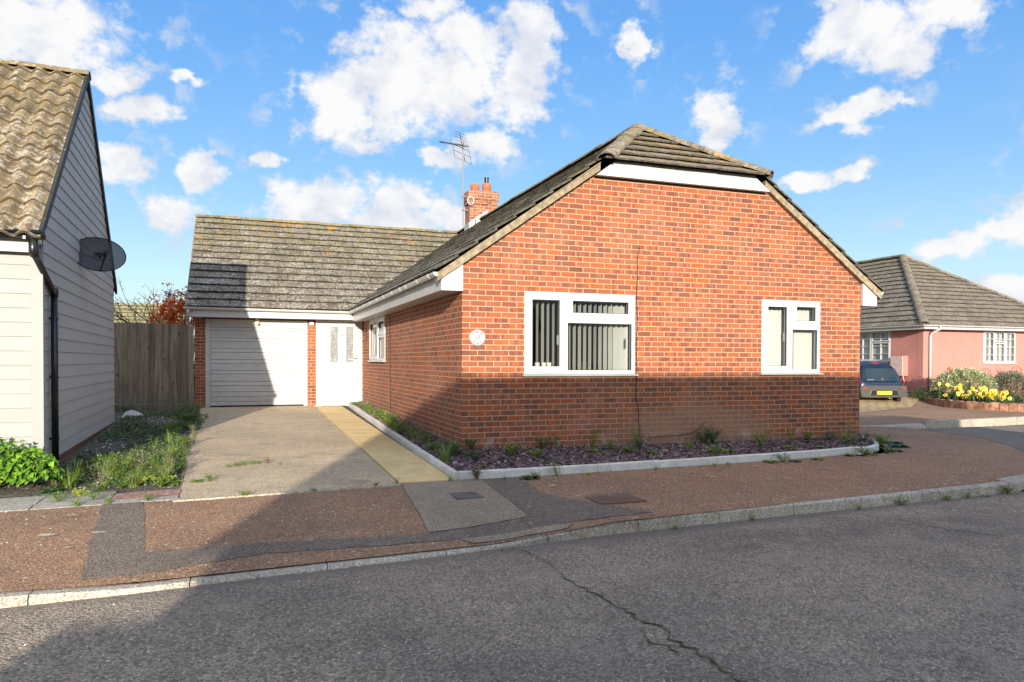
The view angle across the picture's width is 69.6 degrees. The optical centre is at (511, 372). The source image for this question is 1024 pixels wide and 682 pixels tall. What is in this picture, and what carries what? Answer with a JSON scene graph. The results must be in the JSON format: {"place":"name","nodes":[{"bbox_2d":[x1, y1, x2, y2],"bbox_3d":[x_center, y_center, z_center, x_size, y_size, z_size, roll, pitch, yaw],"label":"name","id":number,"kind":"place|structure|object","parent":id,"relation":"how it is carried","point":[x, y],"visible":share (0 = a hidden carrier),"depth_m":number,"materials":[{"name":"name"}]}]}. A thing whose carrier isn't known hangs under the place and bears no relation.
{"place":"outdoors","nodes":[
{"label":"outdoors","id":0,"kind":"place"},
{"bbox_2d":[0,388,211,497],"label":"garden ground","id":1,"kind":"structure","parent":0,"point":[29,489],"depth_m":8.72,"materials":[{"name":"soil"}]},
{"bbox_2d":[0,437,65,487],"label":"leafy bush","id":2,"kind":"object","parent":1,"relation":"on","point":[17,463],"visible":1,"depth_m":7.34,"materials":[{"name":"green plant"}]},
{"bbox_2d":[39,488,66,493],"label":"leafy weed","id":3,"kind":"object","parent":1,"relation":"on","point":[50,490],"visible":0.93,"depth_m":7.36,"materials":[{"name":"green plant"}]},
{"bbox_2d":[0,59,116,482],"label":"clad house","id":4,"kind":"structure","parent":1,"relation":"on","point":[57,386],"depth_m":8.86,"materials":[{"name":"white wood"}]},
{"bbox_2d":[78,237,125,271],"bbox_3d":[-5.597,-1.605,9.889,0.578,0.485,0.632,0,1,-7],"label":"satellite dish","id":5,"kind":"object","parent":4,"relation":"attached to","point":[99,254],"visible":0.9,"depth_m":10.05,"materials":[{"name":"grey metal"}]},
{"bbox_2d":[59,472,80,487],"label":"feathery weed","id":6,"kind":"object","parent":1,"relation":"on","point":[74,478],"visible":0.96,"depth_m":7.59,"materials":[{"name":"green plant"}]},
{"bbox_2d":[61,464,87,487],"bbox_3d":[-4.578,1.069,7.640,0.396,0.243,0.362,0,1,8],"label":"grass tuft","id":7,"kind":"object","parent":1,"relation":"on","point":[69,483],"visible":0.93,"depth_m":7.60,"materials":[{"name":"green plant"}]},
{"bbox_2d":[64,459,87,480],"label":"grass tuft","id":8,"kind":"object","parent":1,"relation":"on","point":[77,468],"visible":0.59,"depth_m":7.91,"materials":[{"name":"green plant"}]},
{"bbox_2d":[86,461,115,488],"bbox_3d":[-4.236,1.050,7.559,0.279,0.316,0.244,-1,1,-42],"label":"dry weed","id":9,"kind":"object","parent":1,"relation":"on","point":[102,475],"visible":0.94,"depth_m":7.57,"materials":[{"name":"beige plant"}]},
{"bbox_2d":[90,482,111,490],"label":"weed","id":10,"kind":"object","parent":1,"relation":"on","point":[100,485],"visible":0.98,"depth_m":7.50,"materials":[{"name":"green plant"}]},
{"bbox_2d":[97,452,116,464],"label":"weed","id":11,"kind":"object","parent":1,"relation":"on","point":[106,458],"visible":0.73,"depth_m":8.56,"materials":[{"name":"green plant"}]},
{"bbox_2d":[106,457,130,471],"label":"weed","id":12,"kind":"object","parent":1,"relation":"on","point":[118,467],"visible":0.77,"depth_m":8.16,"materials":[{"name":"green plant"}]},
{"bbox_2d":[48,416,191,487],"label":"pale stones","id":13,"kind":"object","parent":1,"relation":"on","point":[122,444],"visible":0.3,"depth_m":10.20,"materials":[{"name":"grey stone"}]},
{"bbox_2d":[110,476,131,488],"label":"feathery weed","id":14,"kind":"object","parent":1,"relation":"on","point":[122,484],"visible":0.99,"depth_m":7.57,"materials":[{"name":"green plant"}]},
{"bbox_2d":[112,464,137,479],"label":"weed","id":15,"kind":"object","parent":1,"relation":"on","point":[130,471],"visible":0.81,"depth_m":7.97,"materials":[{"name":"green plant"}]},
{"bbox_2d":[48,410,207,487],"bbox_3d":[-5.659,0.973,11.361,1.518,0.322,8.085,0,1,-20],"label":"ground cover","id":16,"kind":"object","parent":1,"relation":"on","point":[128,432],"visible":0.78,"depth_m":10.80,"materials":[{"name":"green plant"}]},
{"bbox_2d":[120,451,135,470],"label":"tall weed","id":17,"kind":"object","parent":1,"relation":"on","point":[128,458],"visible":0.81,"depth_m":8.35,"materials":[{"name":"green plant"}]},
{"bbox_2d":[122,410,143,416],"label":"stone slab","id":18,"kind":"structure","parent":1,"relation":"on","point":[131,412],"depth_m":14.20,"materials":[{"name":"grey stone"}]},
{"bbox_2d":[120,464,147,487],"bbox_3d":[-3.930,1.078,7.689,0.365,0.239,0.399,0,1,8],"label":"grass tuft","id":19,"kind":"object","parent":1,"relation":"on","point":[135,483],"visible":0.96,"depth_m":7.66,"materials":[{"name":"green plant"}]},
{"bbox_2d":[132,451,150,474],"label":"dry weed","id":20,"kind":"object","parent":1,"relation":"on","point":[143,457],"visible":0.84,"depth_m":8.10,"materials":[{"name":"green plant"}]},
{"bbox_2d":[113,303,184,323],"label":"distant house","id":21,"kind":"structure","parent":1,"relation":"on","point":[129,313],"depth_m":29.89,"materials":[{"name":"tile"}]},
{"bbox_2d":[142,469,161,482],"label":"feathery weed","id":22,"kind":"object","parent":1,"relation":"on","point":[154,474],"visible":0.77,"depth_m":7.89,"materials":[{"name":"green plant"}]},
{"bbox_2d":[114,322,193,412],"bbox_3d":[-7.546,-0.068,15.442,1.604,1.938,0.120,0,1,-31],"label":"fence","id":23,"kind":"object","parent":1,"relation":"on","point":[154,363],"visible":0.86,"depth_m":15.43,"materials":[{"name":"brown wood"}]},
{"bbox_2d":[114,280,194,345],"bbox_3d":[-9.820,-0.897,20.030,3.279,3.467,2.976,0,1,-20],"label":"bare tree","id":24,"kind":"object","parent":1,"relation":"on","point":[136,312],"visible":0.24,"depth_m":20.30,"materials":[{"name":"brown plant"}]},
{"bbox_2d":[147,472,172,486],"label":"weed","id":25,"kind":"object","parent":1,"relation":"on","point":[160,480],"visible":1,"depth_m":7.70,"materials":[{"name":"green plant"}]},
{"bbox_2d":[127,285,194,368],"bbox_3d":[-8.486,-0.720,18.803,2.982,3.152,2.667,0,1,-20],"label":"autumn tree","id":26,"kind":"object","parent":1,"relation":"on","point":[173,317],"visible":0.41,"depth_m":18.78,"materials":[{"name":"red plant"}]},
{"bbox_2d":[151,446,179,471],"bbox_3d":[-3.996,1.004,8.440,0.335,0.339,0.292,-1,1,-41],"label":"dry weed","id":27,"kind":"object","parent":1,"relation":"on","point":[154,453],"visible":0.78,"depth_m":8.43,"materials":[{"name":"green plant"}]},
{"bbox_2d":[161,282,194,387],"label":"flowering stems","id":28,"kind":"object","parent":1,"relation":"on","point":[169,295],"visible":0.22,"depth_m":19.70,"materials":[{"name":"red plant"}]},
{"bbox_2d":[179,406,397,497],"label":"driveway","id":29,"kind":"structure","parent":0,"point":[284,435],"depth_m":9.97,"materials":[{"name":"concrete"}]},
{"bbox_2d":[315,406,412,452],"bbox_3d":[-2.607,1.014,13.108,0.890,0.237,10.600,0,1,-20],"label":"path bedding","id":30,"kind":"object","parent":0,"point":[356,414],"visible":0.17,"depth_m":14.67,"materials":[{"name":"yellow sand"}]},
{"bbox_2d":[316,406,448,483],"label":"garden path","id":31,"kind":"structure","parent":0,"point":[393,459],"depth_m":10.39,"materials":[{"name":"beige concrete"}]},
{"bbox_2d":[0,425,1023,681],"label":"road","id":32,"kind":"structure","parent":0,"point":[724,595],"depth_m":4.36,"materials":[{"name":"grey asphalt"}]},
{"bbox_2d":[7,466,1002,681],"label":"loose grit","id":33,"kind":"object","parent":32,"relation":"on","point":[571,560],"visible":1,"depth_m":5.59,"materials":[{"name":"grey gravel"}]},
{"bbox_2d":[514,548,746,681],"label":"road crack","id":34,"kind":"object","parent":32,"relation":"on","point":[696,649],"visible":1,"depth_m":3.96,"materials":[{"name":"black asphalt"}]},
{"bbox_2d":[0,369,1023,591],"bbox_3d":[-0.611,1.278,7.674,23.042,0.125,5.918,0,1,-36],"label":"pavement","id":35,"kind":"structure","parent":0,"point":[26,563],"depth_m":6.90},
{"bbox_2d":[0,491,177,511],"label":"slab paving","id":36,"kind":"structure","parent":35,"relation":"on","point":[24,503],"depth_m":6.89,"materials":[{"name":"grey concrete"}]},
{"bbox_2d":[45,491,68,501],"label":"weed","id":37,"kind":"object","parent":36,"relation":"on","point":[55,495],"visible":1,"depth_m":6.88,"materials":[{"name":"green plant"}]},
{"bbox_2d":[69,487,90,496],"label":"yellow weed","id":38,"kind":"object","parent":36,"relation":"on","point":[78,492],"visible":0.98,"depth_m":7.10,"materials":[{"name":"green plant"}]},
{"bbox_2d":[84,487,102,499],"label":"weed","id":39,"kind":"object","parent":36,"relation":"on","point":[92,496],"visible":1,"depth_m":6.94,"materials":[{"name":"green plant"}]},
{"bbox_2d":[111,489,180,499],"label":"slab paving","id":40,"kind":"structure","parent":35,"relation":"on","point":[132,495],"depth_m":7.26,"materials":[{"name":"grey concrete"}]},
{"bbox_2d":[173,483,400,501],"bbox_3d":[-2.216,1.272,7.476,2.229,0.146,0.115,0,1,-25],"label":"driveway edge","id":41,"kind":"object","parent":35,"relation":"on","point":[279,492],"visible":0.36,"depth_m":7.41,"materials":[{"name":"concrete"}]},
{"bbox_2d":[81,477,649,578],"bbox_3d":[-1.246,1.278,6.758,4.570,0.108,2.245,0,1,-25],"label":"pavement patch","id":42,"kind":"object","parent":35,"relation":"on","point":[116,548],"visible":1,"depth_m":5.90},
{"bbox_2d":[402,479,527,531],"bbox_3d":[-0.526,1.260,7.213,1.053,0.090,1.990,0,1,-20],"label":"concrete panel","id":43,"kind":"object","parent":35,"relation":"on","point":[438,506],"visible":1,"depth_m":7.01,"materials":[{"name":"grey concrete"}]},
{"bbox_2d":[449,492,483,499],"bbox_3d":[-0.464,1.251,7.443,0.280,0.034,0.320,0,1,-20],"label":"stopcock cover","id":44,"kind":"object","parent":43,"relation":"on","point":[463,495],"visible":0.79,"depth_m":7.40,"materials":[{"name":"grey metal"}]},
{"bbox_2d":[467,463,485,478],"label":"dead weed","id":45,"kind":"object","parent":43,"relation":"on","point":[476,471],"visible":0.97,"depth_m":8.29,"materials":[{"name":"brown plant"}]},
{"bbox_2d":[38,461,896,547],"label":"pavement spots","id":46,"kind":"object","parent":35,"relation":"on","point":[47,534],"visible":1,"depth_m":5.83,"materials":[{"name":"concrete"}]},
{"bbox_2d":[0,426,1023,607],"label":"kerb","id":47,"kind":"structure","parent":35,"relation":"on","point":[17,598],"depth_m":6.22,"materials":[{"name":"concrete"}]},
{"bbox_2d":[462,523,572,542],"bbox_3d":[0.076,1.327,6.109,1.021,0.056,0.145,0,1,-25],"label":"tarmac repair patch","id":48,"kind":"object","parent":35,"relation":"on","point":[548,528],"visible":1,"depth_m":6.10,"materials":[{"name":"grey asphalt"}]},
{"bbox_2d":[519,475,540,479],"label":"leafy weed","id":49,"kind":"object","parent":35,"relation":"on","point":[527,477],"visible":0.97,"depth_m":8.36,"materials":[{"name":"green plant"}]},
{"bbox_2d":[183,123,884,449],"bbox_3d":[-1.940,-2.043,18.235,11.389,6.740,17.138,0,1,-20],"label":"bungalow","id":50,"kind":"object","parent":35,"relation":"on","point":[756,288],"visible":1,"depth_m":11.48,"materials":[{"name":"red brick"}]},
{"bbox_2d":[205,318,306,406],"bbox_3d":[-6.028,-0.230,17.453,2.280,2.070,0.102,0,1,-20],"label":"garage door","id":51,"kind":"structure","parent":50,"relation":"in","point":[247,363],"depth_m":17.44,"materials":[{"name":"white plastic"}]},
{"bbox_2d":[314,320,361,405],"bbox_3d":[-4.257,-0.254,18.068,1.170,2.160,0.135,0,1,-20],"label":"front door","id":52,"kind":"structure","parent":50,"relation":"in","point":[338,342],"depth_m":18.07,"materials":[{"name":"white plastic"}]},
{"bbox_2d":[367,316,385,361],"bbox_3d":[-2.884,-0.724,16.388,0.339,0.968,2.090,0,1,-20],"label":"window","id":53,"kind":"structure","parent":50,"relation":"in","point":[376,332],"depth_m":16.36,"materials":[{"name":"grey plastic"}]},
{"bbox_2d":[439,130,473,227],"bbox_3d":[-1.546,-5.324,20.212,1.024,2.642,0.406,0,1,-20],"label":"tv aerial","id":54,"kind":"object","parent":50,"relation":"attached to","point":[462,147],"visible":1,"depth_m":20.36,"materials":[{"name":"grey metal"}]},
{"bbox_2d":[469,329,484,345],"bbox_3d":[-0.469,-0.474,10.014,0.224,0.224,0.025,0,1,-20],"label":"number plaque","id":55,"kind":"object","parent":50,"relation":"attached to","point":[477,337],"visible":1,"depth_m":10.00,"materials":[{"name":"white ceramic"}]},
{"bbox_2d":[555,362,586,369],"bbox_3d":[1.012,0.433,11.835,0.550,1.210,0.360,0,1,-20],"label":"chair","id":56,"kind":"object","parent":50,"relation":"in","point":[571,365],"visible":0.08,"depth_m":11.97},
{"bbox_2d":[522,291,638,375],"bbox_3d":[0.955,-0.545,10.664,1.810,1.188,0.339,0,1,-20],"label":"window","id":57,"kind":"structure","parent":50,"relation":"in","point":[622,318],"depth_m":10.64,"materials":[{"name":"white plastic"}]},
{"bbox_2d":[636,247,703,437],"bbox_3d":[2.390,-0.446,11.047,1.189,2.820,0.018,0,1,-20],"label":"wall cable","id":58,"kind":"object","parent":50,"relation":"attached to","point":[636,360],"depth_m":10.86,"materials":[{"name":"black plastic"}]},
{"bbox_2d":[759,299,822,374],"bbox_3d":[4.438,-0.563,11.926,1.220,1.188,0.339,0,1,-20],"label":"window","id":59,"kind":"structure","parent":50,"relation":"in","point":[790,335],"depth_m":11.90,"materials":[{"name":"white plastic"}]},
{"bbox_2d":[584,492,636,496],"bbox_3d":[1.018,1.234,7.473,0.623,0.020,0.144,0,1,-20],"label":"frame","id":60,"kind":"object","parent":35,"relation":"on","point":[612,494],"visible":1,"depth_m":7.44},
{"bbox_2d":[349,403,878,479],"bbox_3d":[1.531,1.026,14.443,8.320,0.446,10.210,0,1,-20],"label":"bed edging","id":61,"kind":"object","parent":35,"relation":"on","point":[444,468],"visible":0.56,"depth_m":9.39,"materials":[{"name":"grey concrete"}]},
{"bbox_2d":[585,494,646,504],"bbox_3d":[1.021,1.256,7.247,0.500,0.032,0.340,0,1,-20],"label":"drain cover","id":62,"kind":"object","parent":35,"relation":"on","point":[615,499],"visible":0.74,"depth_m":7.20,"materials":[{"name":"metal"}]},
{"bbox_2d":[771,453,795,461],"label":"weed","id":63,"kind":"object","parent":35,"relation":"on","point":[776,456],"visible":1,"depth_m":9.83,"materials":[{"name":"green plant"}]},
{"bbox_2d":[856,446,876,455],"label":"weed","id":64,"kind":"object","parent":35,"relation":"on","point":[862,449],"visible":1,"depth_m":10.68,"materials":[{"name":"green plant"}]},
{"bbox_2d":[887,444,910,447],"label":"leafy weed","id":65,"kind":"object","parent":35,"relation":"on","point":[896,446],"visible":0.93,"depth_m":11.83,"materials":[{"name":"green plant"}]},
{"bbox_2d":[856,254,1023,394],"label":"pink bungalow","id":66,"kind":"object","parent":35,"relation":"on","point":[929,321],"visible":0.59,"depth_m":28.46,"materials":[{"name":"pink painted render"},{"name":"brown grey tile"},{"name":"white upvc"}]},
{"bbox_2d":[860,331,890,361],"bbox_3d":[14.291,-1.039,29.229,0.116,1.200,1.830,0,1,-20],"label":"window","id":67,"kind":"structure","parent":66,"relation":"in","point":[876,345],"depth_m":29.09,"materials":[{"name":"white plastic"}]},
{"bbox_2d":[982,331,1016,363],"bbox_3d":[18.731,-0.966,28.331,1.790,1.248,0.145,0,1,-20],"label":"window","id":68,"kind":"structure","parent":66,"relation":"in","point":[998,346],"depth_m":28.35,"materials":[{"name":"white plastic"}]},
{"bbox_2d":[868,416,1023,428],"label":"kerb","id":69,"kind":"structure","parent":35,"relation":"on","point":[980,422],"depth_m":17.77,"materials":[{"name":"concrete"}]},
{"bbox_2d":[0,0,1023,363],"label":"sky","id":70,"kind":"structure","parent":0,"point":[896,127],"materials":[{"name":"blue"}]},
{"bbox_2d":[375,416,875,470],"bbox_3d":[1.124,0.805,14.509,7.520,0.588,10.500,0,1,-20],"label":"planting bed","id":71,"kind":"object","parent":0,"point":[465,457],"visible":0.08,"depth_m":9.79,"materials":[{"name":"green plant"}]},
{"bbox_2d":[404,426,418,439],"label":"grass tuft","id":72,"kind":"object","parent":71,"relation":"on","point":[412,436],"visible":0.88,"depth_m":11.35,"materials":[{"name":"green plant"}]},
{"bbox_2d":[434,437,464,456],"bbox_3d":[-0.811,0.977,9.664,0.419,0.272,0.369,0,1,-4],"label":"feathery weed","id":73,"kind":"object","parent":71,"relation":"on","point":[452,446],"visible":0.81,"depth_m":9.67,"materials":[{"name":"green plant"}]},
{"bbox_2d":[460,446,483,460],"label":"feathery weed","id":74,"kind":"object","parent":71,"relation":"on","point":[471,455],"visible":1,"depth_m":9.25,"materials":[{"name":"green plant"}]},
{"bbox_2d":[526,446,549,457],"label":"weed","id":75,"kind":"object","parent":71,"relation":"on","point":[537,454],"visible":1,"depth_m":9.49,"materials":[{"name":"green plant"}]},
{"bbox_2d":[532,434,551,448],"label":"feathery weed","id":76,"kind":"object","parent":71,"relation":"on","point":[541,443],"visible":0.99,"depth_m":10.15,"materials":[{"name":"green plant"}]},
{"bbox_2d":[589,430,600,447],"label":"tall weed","id":77,"kind":"object","parent":71,"relation":"on","point":[593,444],"visible":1,"depth_m":10.46,"materials":[{"name":"green plant"}]},
{"bbox_2d":[351,400,878,470],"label":"slate chippings","id":78,"kind":"object","parent":71,"relation":"on","point":[578,455],"visible":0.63,"depth_m":10.16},
{"bbox_2d":[377,413,401,425],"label":"weed","id":79,"kind":"object","parent":78,"relation":"on","point":[387,422],"visible":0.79,"depth_m":12.93,"materials":[{"name":"green plant"}]},
{"bbox_2d":[385,422,409,433],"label":"weed","id":80,"kind":"object","parent":78,"relation":"on","point":[398,429],"visible":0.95,"depth_m":12.07,"materials":[{"name":"green plant"}]},
{"bbox_2d":[405,423,424,434],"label":"feathery weed","id":81,"kind":"object","parent":78,"relation":"on","point":[407,425],"visible":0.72,"depth_m":11.69,"materials":[{"name":"green plant"}]},
{"bbox_2d":[414,431,430,443],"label":"weed","id":82,"kind":"object","parent":78,"relation":"on","point":[426,437],"visible":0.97,"depth_m":10.75,"materials":[{"name":"green plant"}]},
{"bbox_2d":[424,440,439,449],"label":"feathery weed","id":83,"kind":"object","parent":78,"relation":"on","point":[432,446],"visible":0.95,"depth_m":10.11,"materials":[{"name":"green plant"}]},
{"bbox_2d":[431,440,456,461],"bbox_3d":[-0.818,0.970,9.278,0.449,0.321,0.490,1,1,35],"label":"grass tuft","id":84,"kind":"object","parent":78,"relation":"on","point":[445,457],"visible":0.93,"depth_m":9.26,"materials":[{"name":"green plant"}]},
{"bbox_2d":[462,434,480,449],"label":"feathery weed","id":85,"kind":"object","parent":78,"relation":"on","point":[471,445],"visible":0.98,"depth_m":9.90,"materials":[{"name":"green plant"}]},
{"bbox_2d":[498,442,522,455],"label":"feathery weed","id":86,"kind":"object","parent":78,"relation":"on","point":[510,449],"visible":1,"depth_m":9.60,"materials":[{"name":"green plant"}]},
{"bbox_2d":[615,444,637,452],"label":"weed","id":87,"kind":"object","parent":78,"relation":"on","point":[627,449],"visible":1,"depth_m":10.06,"materials":[{"name":"green plant"}]},
{"bbox_2d":[631,435,647,448],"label":"feathery weed","id":88,"kind":"object","parent":78,"relation":"on","point":[638,443],"visible":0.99,"depth_m":10.43,"materials":[{"name":"green plant"}]},
{"bbox_2d":[691,427,714,442],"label":"feathery weed","id":89,"kind":"object","parent":78,"relation":"on","point":[706,437],"visible":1,"depth_m":11.11,"materials":[{"name":"green plant"}]},
{"bbox_2d":[706,444,724,454],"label":"weed","id":90,"kind":"object","parent":78,"relation":"on","point":[713,450],"visible":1,"depth_m":10.17,"materials":[{"name":"green plant"}]},
{"bbox_2d":[750,432,770,447],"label":"feathery weed","id":91,"kind":"object","parent":78,"relation":"on","point":[759,442],"visible":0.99,"depth_m":10.86,"materials":[{"name":"green plant"}]},
{"bbox_2d":[820,429,839,439],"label":"feathery weed","id":92,"kind":"object","parent":78,"relation":"on","point":[827,437],"visible":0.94,"depth_m":11.79,"materials":[{"name":"green plant"}]},
{"bbox_2d":[832,433,859,443],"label":"weed","id":93,"kind":"object","parent":78,"relation":"on","point":[850,439],"visible":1,"depth_m":11.52,"materials":[{"name":"green plant"}]},
{"bbox_2d":[854,429,874,440],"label":"feathery weed","id":94,"kind":"object","parent":78,"relation":"on","point":[860,436],"visible":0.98,"depth_m":11.84,"materials":[{"name":"green plant"}]},
{"bbox_2d":[873,434,887,442],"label":"weed","id":95,"kind":"object","parent":78,"relation":"on","point":[881,438],"visible":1,"depth_m":11.69,"materials":[{"name":"green plant"}]},
{"bbox_2d":[701,423,724,443],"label":"feathery weed","id":96,"kind":"object","parent":71,"relation":"on","point":[712,438],"visible":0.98,"depth_m":11.14,"materials":[{"name":"green plant"}]},
{"bbox_2d":[842,421,855,438],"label":"tall weed","id":97,"kind":"object","parent":71,"relation":"on","point":[848,431],"visible":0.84,"depth_m":11.96,"materials":[{"name":"green plant"}]},
{"bbox_2d":[859,393,919,412],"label":"block drive","id":98,"kind":"structure","parent":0,"point":[872,404],"depth_m":24.20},
{"bbox_2d":[859,361,906,401],"bbox_3d":[12.176,0.326,26.112,1.940,1.476,3.535,0,1,-5],"label":"parked car","id":99,"kind":"object","parent":98,"relation":"on","point":[880,380],"visible":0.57,"depth_m":24.50,"materials":[{"name":"blue paint"}]},
{"bbox_2d":[890,356,907,379],"bbox_3d":[14.597,0.084,27.801,0.290,1.440,0.580,0,1,-20],"label":"meter cabinet","id":100,"kind":"object","parent":98,"relation":"on","point":[899,364],"visible":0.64,"depth_m":27.56,"materials":[{"name":"pink plastic"}]},
{"bbox_2d":[859,393,1023,425],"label":"pavement","id":101,"kind":"structure","parent":0,"point":[919,410],"depth_m":20.35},
{"bbox_2d":[919,397,1023,411],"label":"planter edging","id":102,"kind":"object","parent":101,"relation":"on","point":[992,406],"visible":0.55,"depth_m":22.50,"materials":[{"name":"brick"}]},
{"bbox_2d":[925,396,1023,403],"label":"planter soil","id":103,"kind":"structure","parent":0,"point":[1021,401],"depth_m":23.41,"materials":[{"name":"brown soil"}]},
{"bbox_2d":[908,386,943,397],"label":"garden plant","id":104,"kind":"object","parent":103,"relation":"on","point":[923,394],"visible":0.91,"depth_m":25.57,"materials":[{"name":"green plant"}]},
{"bbox_2d":[930,366,997,391],"bbox_3d":[15.375,0.336,25.110,2.197,1.154,1.947,-1,1,-44],"label":"variegated bush","id":105,"kind":"object","parent":103,"relation":"on","point":[979,379],"visible":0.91,"depth_m":24.73,"materials":[{"name":"green plant"}]},
{"bbox_2d":[931,382,1023,402],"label":"daffodil clump","id":106,"kind":"object","parent":103,"relation":"on","point":[992,395],"visible":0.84,"depth_m":23.30,"materials":[{"name":"yellow plant"}]},
{"bbox_2d":[992,369,1023,394],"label":"grey bush","id":107,"kind":"object","parent":103,"relation":"on","point":[1015,376],"visible":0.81,"depth_m":25.08,"materials":[{"name":"green plant"}]},
{"bbox_2d":[1011,387,1023,399],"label":"garden plant","id":108,"kind":"object","parent":103,"relation":"on","point":[1016,395],"visible":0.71,"depth_m":23.60,"materials":[{"name":"green plant"}]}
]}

